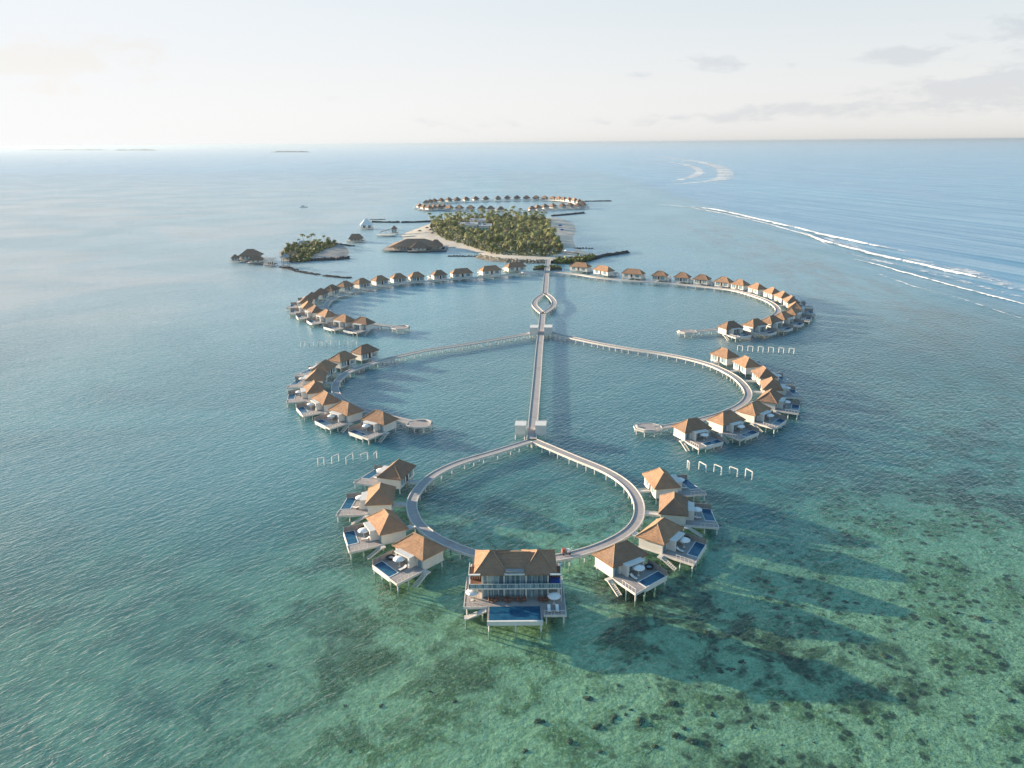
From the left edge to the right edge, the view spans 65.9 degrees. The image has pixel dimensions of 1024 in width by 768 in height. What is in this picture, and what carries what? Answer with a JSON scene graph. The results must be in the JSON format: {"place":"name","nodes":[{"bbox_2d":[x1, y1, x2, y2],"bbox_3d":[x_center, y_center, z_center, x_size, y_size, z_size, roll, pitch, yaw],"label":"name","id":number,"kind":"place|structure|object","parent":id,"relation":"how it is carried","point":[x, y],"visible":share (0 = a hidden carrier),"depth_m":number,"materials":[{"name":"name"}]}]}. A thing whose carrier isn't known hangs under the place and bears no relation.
{"place":"outdoors","nodes":[
{"label":"outdoors","id":0,"kind":"place"},
{"bbox_2d":[280,242,348,260],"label":"islet sand","id":1,"kind":"structure","parent":0,"point":[334,251],"depth_m":676.97,"materials":[{"name":"beige sand"}]},
{"bbox_2d":[281,241,337,261],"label":"undergrowth","id":2,"kind":"object","parent":1,"relation":"on","point":[321,248],"visible":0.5,"depth_m":683.67,"materials":[{"name":"green plant"}]},
{"bbox_2d":[401,216,588,259],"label":"island sand","id":3,"kind":"structure","parent":0,"point":[566,233],"depth_m":748.95,"materials":[{"name":"beige sand"}]},
{"bbox_2d":[431,215,562,256],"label":"palm trees","id":4,"kind":"object","parent":3,"relation":"on","point":[526,253],"visible":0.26,"depth_m":736.26,"materials":[{"name":"green plant"}]},
{"bbox_2d":[553,253,595,263],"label":"undergrowth","id":5,"kind":"object","parent":3,"relation":"on","point":[569,260],"visible":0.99,"depth_m":619.09,"materials":[{"name":"green plant"}]},
{"bbox_2d":[0,139,1023,766],"bbox_3d":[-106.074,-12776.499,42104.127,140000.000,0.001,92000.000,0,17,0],"label":"sea","id":6,"kind":"structure","parent":0,"point":[154,355],"depth_m":462.73,"materials":[{"name":"liquid"}]},
{"bbox_2d":[346,234,365,242],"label":"boat house","id":7,"kind":"structure","parent":6,"relation":"in","point":[356,237],"depth_m":752.66,"materials":[{"name":"grey glass"}]},
{"bbox_2d":[408,241,429,252],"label":"restaurant","id":8,"kind":"structure","parent":6,"relation":"in","point":[419,246],"depth_m":681.20,"materials":[{"name":"brown"}]},
{"bbox_2d":[406,419,433,432],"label":"end platform","id":9,"kind":"structure","parent":6,"relation":"in","point":[420,423],"depth_m":258.42,"materials":[{"name":"wood"}]},
{"bbox_2d":[323,271,543,328],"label":"arc walkway","id":10,"kind":"structure","parent":6,"relation":"in","point":[327,304],"depth_m":515.30,"materials":[{"name":"beige wood"}]},
{"bbox_2d":[331,332,539,428],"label":"arc walkway","id":11,"kind":"structure","parent":6,"relation":"in","point":[336,384],"depth_m":334.50,"materials":[{"name":"beige wood"}]},
{"bbox_2d":[429,199,575,210],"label":"arc walkway","id":12,"kind":"structure","parent":6,"relation":"in","point":[502,200],"depth_m":1243.07,"materials":[{"name":"beige wood"}]},
{"bbox_2d":[515,420,526,439],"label":"gate shelter","id":13,"kind":"object","parent":6,"relation":"in","point":[520,427],"visible":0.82,"depth_m":249.16,"materials":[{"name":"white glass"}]},
{"bbox_2d":[406,439,644,571],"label":"ring walkway","id":14,"kind":"structure","parent":6,"relation":"in","point":[425,530],"depth_m":202.42,"materials":[{"name":"grey wood"}]},
{"bbox_2d":[526,314,544,439],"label":"straight jetty","id":15,"kind":"object","parent":6,"relation":"in","point":[534,404],"visible":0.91,"depth_m":300.45,"materials":[{"name":"wood"}]},
{"bbox_2d":[532,293,545,313],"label":"loop walkway","id":16,"kind":"structure","parent":6,"relation":"in","point":[536,307],"depth_m":450.97,"materials":[{"name":"beige wood"}]},
{"bbox_2d":[535,420,546,439],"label":"gate shelter","id":17,"kind":"object","parent":6,"relation":"in","point":[540,427],"visible":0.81,"depth_m":248.95,"materials":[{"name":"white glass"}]},
{"bbox_2d":[542,271,548,293],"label":"straight jetty","id":18,"kind":"object","parent":6,"relation":"in","point":[545,283],"visible":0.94,"depth_m":517.11,"materials":[{"name":"wood"}]},
{"bbox_2d":[541,293,556,316],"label":"loop walkway","id":19,"kind":"structure","parent":6,"relation":"in","point":[552,299],"depth_m":447.80,"materials":[{"name":"beige wood"}]},
{"bbox_2d":[543,331,751,433],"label":"arc walkway","id":20,"kind":"structure","parent":6,"relation":"in","point":[747,392],"depth_m":322.16,"materials":[{"name":"grey wood"}]},
{"bbox_2d":[633,423,662,436],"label":"end platform","id":21,"kind":"structure","parent":6,"relation":"in","point":[644,428],"depth_m":253.13,"materials":[{"name":"concrete"}]},
{"bbox_2d":[549,271,780,333],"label":"arc walkway","id":22,"kind":"structure","parent":6,"relation":"in","point":[777,309],"depth_m":494.94,"materials":[{"name":"beige wood"}]},
{"bbox_2d":[663,161,703,179],"bbox_3d":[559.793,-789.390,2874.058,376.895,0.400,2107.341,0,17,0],"label":"breaking wave","id":23,"kind":"object","parent":6,"relation":"on","point":[699,170],"visible":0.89,"depth_m":2348.30,"materials":[{"name":"white liquid"}]},
{"bbox_2d":[661,157,733,183],"bbox_3d":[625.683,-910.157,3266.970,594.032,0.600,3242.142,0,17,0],"label":"breaking wave","id":24,"kind":"object","parent":6,"relation":"on","point":[724,174],"visible":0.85,"depth_m":2328.60,"materials":[{"name":"white liquid"}]},
{"bbox_2d":[641,203,828,244],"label":"breaking wave","id":25,"kind":"object","parent":6,"relation":"on","point":[753,220],"visible":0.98,"depth_m":911.22,"materials":[{"name":"white liquid"}]},
{"bbox_2d":[698,207,905,251],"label":"breaking wave","id":26,"kind":"object","parent":6,"relation":"on","point":[773,222],"visible":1,"depth_m":813.07,"materials":[{"name":"white liquid"}]},
{"bbox_2d":[697,209,929,262],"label":"breaking wave","id":27,"kind":"object","parent":6,"relation":"on","point":[829,239],"visible":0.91,"depth_m":736.98,"materials":[{"name":"white liquid"}]},
{"bbox_2d":[799,232,989,279],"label":"breaking wave","id":28,"kind":"object","parent":6,"relation":"on","point":[868,252],"visible":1,"depth_m":619.93,"materials":[{"name":"white liquid"}]},
{"bbox_2d":[846,252,1020,296],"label":"breaking wave","id":29,"kind":"object","parent":6,"relation":"on","point":[926,271],"visible":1,"depth_m":560.04,"materials":[{"name":"white liquid"}]},
{"bbox_2d":[855,259,1023,303],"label":"breaking wave","id":30,"kind":"object","parent":6,"relation":"on","point":[945,283],"visible":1,"depth_m":508.12,"materials":[{"name":"white liquid"}]},
{"bbox_2d":[923,261,1023,290],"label":"breaking wave","id":31,"kind":"object","parent":6,"relation":"on","point":[972,271],"visible":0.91,"depth_m":554.10,"materials":[{"name":"white liquid"}]},
{"bbox_2d":[0,303,1023,767],"bbox_3d":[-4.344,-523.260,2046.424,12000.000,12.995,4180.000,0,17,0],"label":"seabed","id":32,"kind":"structure","parent":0,"point":[750,593],"depth_m":156.38,"materials":[{"name":"teal sand"}]},
{"bbox_2d":[238,249,265,259],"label":"restaurant","id":33,"kind":"structure","parent":32,"relation":"on","point":[247,254],"depth_m":636.05,"materials":[{"name":"brown"}]},
{"bbox_2d":[247,256,266,264],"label":"restaurant","id":34,"kind":"structure","parent":32,"relation":"on","point":[256,259],"depth_m":619.20,"materials":[{"name":"brown glass"}]},
{"bbox_2d":[286,296,323,310],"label":"water villa","id":35,"kind":"object","parent":32,"relation":"on","point":[298,303],"visible":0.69,"depth_m":446.90,"materials":[{"name":"wicker"}]},
{"bbox_2d":[289,301,323,317],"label":"water villa","id":36,"kind":"object","parent":32,"relation":"on","point":[304,306],"visible":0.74,"depth_m":432.21,"materials":[{"name":"wicker"}]},
{"bbox_2d":[296,305,321,322],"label":"water villa","id":37,"kind":"object","parent":32,"relation":"on","point":[312,311],"visible":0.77,"depth_m":420.95,"materials":[{"name":"wicker"}]},
{"bbox_2d":[286,380,332,407],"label":"water villa","id":38,"kind":"object","parent":32,"relation":"on","point":[309,390],"visible":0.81,"depth_m":285.61,"materials":[{"name":"wicker"}]},
{"bbox_2d":[286,368,332,391],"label":"water villa","id":39,"kind":"object","parent":32,"relation":"on","point":[318,375],"visible":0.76,"depth_m":301.36,"materials":[{"name":"wicker"}]},
{"bbox_2d":[295,292,325,304],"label":"water villa","id":40,"kind":"object","parent":32,"relation":"on","point":[314,296],"visible":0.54,"depth_m":460.27,"materials":[{"name":"wicker"}]},
{"bbox_2d":[294,359,340,378],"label":"water villa","id":41,"kind":"object","parent":32,"relation":"on","point":[328,366],"visible":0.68,"depth_m":315.12,"materials":[{"name":"wicker"}]},
{"bbox_2d":[296,390,341,421],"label":"water villa","id":42,"kind":"object","parent":32,"relation":"on","point":[323,401],"visible":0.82,"depth_m":273.18,"materials":[{"name":"wicker"}]},
{"bbox_2d":[289,256,350,262],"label":"breakwater","id":43,"kind":"object","parent":32,"relation":"on","point":[328,259],"visible":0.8,"depth_m":638.10,"materials":[{"name":"grey stone"}]},
{"bbox_2d":[307,309,337,327],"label":"water villa","id":44,"kind":"object","parent":32,"relation":"on","point":[324,316],"visible":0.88,"depth_m":409.94,"materials":[{"name":"wicker"}]},
{"bbox_2d":[313,288,331,299],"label":"water villa","id":45,"kind":"object","parent":32,"relation":"on","point":[322,293],"visible":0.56,"depth_m":471.22,"materials":[{"name":"wood"}]},
{"bbox_2d":[324,284,341,295],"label":"water villa","id":46,"kind":"object","parent":32,"relation":"on","point":[332,289],"visible":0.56,"depth_m":483.96,"materials":[{"name":"wicker"}]},
{"bbox_2d":[315,351,356,371],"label":"water villa","id":47,"kind":"object","parent":32,"relation":"on","point":[342,359],"visible":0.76,"depth_m":326.99,"materials":[{"name":"wicker"}]},
{"bbox_2d":[323,314,354,332],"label":"water villa","id":48,"kind":"object","parent":32,"relation":"on","point":[340,321],"visible":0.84,"depth_m":397.89,"materials":[{"name":"wicker"}]},
{"bbox_2d":[314,401,364,433],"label":"water villa","id":49,"kind":"object","parent":32,"relation":"on","point":[345,413],"visible":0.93,"depth_m":262.38,"materials":[{"name":"wicker"}]},
{"bbox_2d":[336,280,354,292],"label":"water villa","id":50,"kind":"object","parent":32,"relation":"on","point":[346,285],"visible":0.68,"depth_m":496.11,"materials":[{"name":"wicker"}]},
{"bbox_2d":[343,316,375,336],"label":"water villa","id":51,"kind":"object","parent":32,"relation":"on","point":[360,324],"visible":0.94,"depth_m":391.55,"materials":[{"name":"wicker"}]},
{"bbox_2d":[353,278,371,289],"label":"water villa","id":52,"kind":"object","parent":32,"relation":"on","point":[359,283],"visible":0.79,"depth_m":506.10,"materials":[{"name":"wood"}]},
{"bbox_2d":[350,343,379,363],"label":"water villa","id":53,"kind":"object","parent":32,"relation":"on","point":[365,352],"visible":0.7,"depth_m":338.38,"materials":[{"name":"wicker"}]},
{"bbox_2d":[336,482,405,527],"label":"water villa","id":54,"kind":"object","parent":32,"relation":"on","point":[377,497],"visible":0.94,"depth_m":198.01,"materials":[{"name":"wicker"}]},
{"bbox_2d":[348,409,398,444],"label":"water villa","id":55,"kind":"object","parent":32,"relation":"on","point":[380,423],"visible":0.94,"depth_m":253.17,"materials":[{"name":"wicker"}]},
{"bbox_2d":[343,508,415,564],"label":"water villa","id":56,"kind":"object","parent":32,"relation":"on","point":[384,526],"visible":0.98,"depth_m":183.09,"materials":[{"name":"wood"}]},
{"bbox_2d":[370,275,388,286],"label":"water villa","id":57,"kind":"object","parent":32,"relation":"on","point":[379,280],"visible":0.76,"depth_m":516.14,"materials":[{"name":"wicker"}]},
{"bbox_2d":[353,459,418,499],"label":"water villa","id":58,"kind":"object","parent":32,"relation":"on","point":[399,474],"visible":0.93,"depth_m":214.11,"materials":[{"name":"wicker"}]},
{"bbox_2d":[388,273,406,282],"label":"water villa","id":59,"kind":"object","parent":32,"relation":"on","point":[397,278],"visible":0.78,"depth_m":524.64,"materials":[{"name":"wicker"}]},
{"bbox_2d":[372,532,446,597],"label":"water villa","id":60,"kind":"object","parent":32,"relation":"on","point":[420,554],"visible":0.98,"depth_m":171.83,"materials":[{"name":"brown wood"}]},
{"bbox_2d":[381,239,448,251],"bbox_3d":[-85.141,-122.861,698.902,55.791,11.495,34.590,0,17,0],"label":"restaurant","id":61,"kind":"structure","parent":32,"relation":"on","point":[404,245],"depth_m":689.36,"materials":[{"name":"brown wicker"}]},
{"bbox_2d":[406,272,424,281],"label":"water villa","id":62,"kind":"object","parent":32,"relation":"on","point":[415,276],"visible":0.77,"depth_m":529.46,"materials":[{"name":"wood"}]},
{"bbox_2d":[427,270,447,281],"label":"water villa","id":63,"kind":"object","parent":32,"relation":"on","point":[438,274],"visible":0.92,"depth_m":536.52,"materials":[{"name":"paint"}]},
{"bbox_2d":[449,268,472,277],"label":"water villa","id":64,"kind":"object","parent":32,"relation":"on","point":[461,273],"visible":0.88,"depth_m":542.41,"materials":[{"name":"paint"}]},
{"bbox_2d":[477,265,501,275],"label":"water villa","id":65,"kind":"object","parent":32,"relation":"on","point":[490,270],"visible":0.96,"depth_m":553.28,"materials":[{"name":"paint"}]},
{"bbox_2d":[476,254,545,263],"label":"sea wall","id":66,"kind":"structure","parent":32,"relation":"on","point":[498,259],"depth_m":621.92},
{"bbox_2d":[502,262,526,273],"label":"water villa","id":67,"kind":"object","parent":32,"relation":"on","point":[516,266],"visible":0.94,"depth_m":568.00,"materials":[{"name":"white paint"}]},
{"bbox_2d":[463,549,566,639],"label":"two storey villa","id":68,"kind":"object","parent":32,"relation":"on","point":[528,574],"visible":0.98,"depth_m":157.72,"materials":[{"name":"brown wood"}]},
{"bbox_2d":[483,576,502,583],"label":"window","id":69,"kind":"structure","parent":68,"relation":"in","point":[486,579],"depth_m":158.25,"materials":[{"name":"clear glass"}]},
{"bbox_2d":[483,590,503,596],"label":"window","id":70,"kind":"structure","parent":68,"relation":"in","point":[486,593],"depth_m":159.18,"materials":[{"name":"clear glass"}]},
{"bbox_2d":[505,589,524,596],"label":"window","id":71,"kind":"structure","parent":68,"relation":"in","point":[508,592],"depth_m":159.14,"materials":[{"name":"clear glass"}]},
{"bbox_2d":[505,575,524,583],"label":"window","id":72,"kind":"structure","parent":68,"relation":"in","point":[511,579],"depth_m":158.25,"materials":[{"name":"clear glass"}]},
{"bbox_2d":[527,589,546,596],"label":"window","id":73,"kind":"structure","parent":68,"relation":"in","point":[530,592],"depth_m":159.14,"materials":[{"name":"clear glass"}]},
{"bbox_2d":[527,575,546,583],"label":"window","id":74,"kind":"structure","parent":68,"relation":"in","point":[539,579],"depth_m":158.29,"materials":[{"name":"clear glass"}]},
{"bbox_2d":[568,262,593,273],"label":"water villa","id":75,"kind":"object","parent":32,"relation":"on","point":[575,267],"visible":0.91,"depth_m":565.18,"materials":[{"name":"brown"}]},
{"bbox_2d":[551,250,629,262],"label":"breakwater","id":76,"kind":"object","parent":32,"relation":"on","point":[600,256],"visible":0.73,"depth_m":649.65,"materials":[{"name":"grey stone"}]},
{"bbox_2d":[589,265,618,277],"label":"water villa","id":77,"kind":"object","parent":32,"relation":"on","point":[607,271],"visible":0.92,"depth_m":547.85,"materials":[{"name":"paint"}]},
{"bbox_2d":[592,539,667,607],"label":"water villa","id":78,"kind":"object","parent":32,"relation":"on","point":[616,562],"visible":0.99,"depth_m":167.78,"materials":[{"name":"brown wood"}]},
{"bbox_2d":[621,268,645,279],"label":"water villa","id":79,"kind":"object","parent":32,"relation":"on","point":[628,273],"visible":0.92,"depth_m":534.22,"materials":[{"name":"paint"}]},
{"bbox_2d":[651,271,671,281],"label":"water villa","id":80,"kind":"object","parent":32,"relation":"on","point":[657,276],"visible":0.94,"depth_m":525.37,"materials":[{"name":"paint"}]},
{"bbox_2d":[631,517,706,577],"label":"water villa","id":81,"kind":"object","parent":32,"relation":"on","point":[661,537],"visible":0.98,"depth_m":177.78,"materials":[{"name":"wood"}]},
{"bbox_2d":[637,467,706,508],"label":"water villa","id":82,"kind":"object","parent":32,"relation":"on","point":[658,481],"visible":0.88,"depth_m":206.76,"materials":[{"name":"wood"}]},
{"bbox_2d":[645,491,718,540],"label":"water villa","id":83,"kind":"object","parent":32,"relation":"on","point":[677,508],"visible":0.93,"depth_m":190.99,"materials":[{"name":"wood"}]},
{"bbox_2d":[674,272,694,283],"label":"water villa","id":84,"kind":"object","parent":32,"relation":"on","point":[680,277],"visible":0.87,"depth_m":518.54,"materials":[{"name":"wood"}]},
{"bbox_2d":[672,417,722,453],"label":"water villa","id":85,"kind":"object","parent":32,"relation":"on","point":[689,431],"visible":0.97,"depth_m":243.53,"materials":[{"name":"wood"}]},
{"bbox_2d":[693,274,714,285],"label":"water villa","id":86,"kind":"object","parent":32,"relation":"on","point":[700,279],"visible":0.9,"depth_m":510.31,"materials":[{"name":"wood"}]},
{"bbox_2d":[714,276,733,288],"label":"water villa","id":87,"kind":"object","parent":32,"relation":"on","point":[721,281],"visible":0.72,"depth_m":500.17,"materials":[{"name":"wood"}]},
{"bbox_2d":[709,347,739,368],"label":"water villa","id":88,"kind":"object","parent":32,"relation":"on","point":[724,356],"visible":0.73,"depth_m":327.09,"materials":[{"name":"wood"}]},
{"bbox_2d":[705,410,758,445],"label":"water villa","id":89,"kind":"object","parent":32,"relation":"on","point":[726,423],"visible":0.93,"depth_m":249.99,"materials":[{"name":"wood"}]},
{"bbox_2d":[717,321,750,341],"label":"water villa","id":90,"kind":"object","parent":32,"relation":"on","point":[732,329],"visible":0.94,"depth_m":375.92,"materials":[{"name":"wood"}]},
{"bbox_2d":[730,279,750,290],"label":"water villa","id":91,"kind":"object","parent":32,"relation":"on","point":[739,284],"visible":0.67,"depth_m":489.88,"materials":[{"name":"wood"}]},
{"bbox_2d":[729,355,776,377],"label":"water villa","id":92,"kind":"object","parent":32,"relation":"on","point":[744,364],"visible":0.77,"depth_m":314.36,"materials":[{"name":"wood"}]},
{"bbox_2d":[746,283,766,295],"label":"water villa","id":93,"kind":"object","parent":32,"relation":"on","point":[757,288],"visible":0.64,"depth_m":476.26,"materials":[{"name":"wood"}]},
{"bbox_2d":[742,318,776,340],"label":"water villa","id":94,"kind":"object","parent":32,"relation":"on","point":[756,326],"visible":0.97,"depth_m":380.47,"materials":[{"name":"wood"}]},
{"bbox_2d":[733,400,786,433],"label":"water villa","id":95,"kind":"object","parent":32,"relation":"on","point":[754,413],"visible":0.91,"depth_m":259.18,"materials":[{"name":"wood"}]},
{"bbox_2d":[744,366,795,390],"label":"water villa","id":96,"kind":"object","parent":32,"relation":"on","point":[759,374],"visible":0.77,"depth_m":300.25,"materials":[{"name":"wood"}]},
{"bbox_2d":[762,287,779,299],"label":"water villa","id":97,"kind":"object","parent":32,"relation":"on","point":[770,292],"visible":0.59,"depth_m":462.39,"materials":[{"name":"wood"}]},
{"bbox_2d":[748,388,799,421],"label":"water villa","id":98,"kind":"object","parent":32,"relation":"on","point":[774,400],"visible":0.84,"depth_m":270.90,"materials":[{"name":"wood"}]},
{"bbox_2d":[762,315,792,337],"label":"water villa","id":99,"kind":"object","parent":32,"relation":"on","point":[773,321],"visible":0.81,"depth_m":387.38,"materials":[{"name":"wood"}]},
{"bbox_2d":[752,377,803,406],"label":"water villa","id":100,"kind":"object","parent":32,"relation":"on","point":[769,383],"visible":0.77,"depth_m":285.25,"materials":[{"name":"wood"}]},
{"bbox_2d":[770,291,802,303],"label":"water villa","id":101,"kind":"object","parent":32,"relation":"on","point":[780,296],"visible":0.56,"depth_m":450.92,"materials":[{"name":"wood"}]},
{"bbox_2d":[775,311,803,331],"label":"water villa","id":102,"kind":"object","parent":32,"relation":"on","point":[786,317],"visible":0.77,"depth_m":396.46,"materials":[{"name":"wood"}]},
{"bbox_2d":[778,295,812,310],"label":"water villa","id":103,"kind":"object","parent":32,"relation":"on","point":[790,299],"visible":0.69,"depth_m":437.03,"materials":[{"name":"wood"}]},
{"bbox_2d":[781,301,815,320],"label":"water villa","id":104,"kind":"object","parent":32,"relation":"on","point":[798,306],"visible":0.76,"depth_m":419.63,"materials":[{"name":"wood"}]},
{"bbox_2d":[786,306,811,327],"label":"water villa","id":105,"kind":"object","parent":32,"relation":"on","point":[795,313],"visible":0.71,"depth_m":407.11,"materials":[{"name":"wood"}]},
{"bbox_2d":[0,0,1023,147],"label":"sky","id":106,"kind":"structure","parent":0,"point":[74,73],"materials":[{"name":"white"}]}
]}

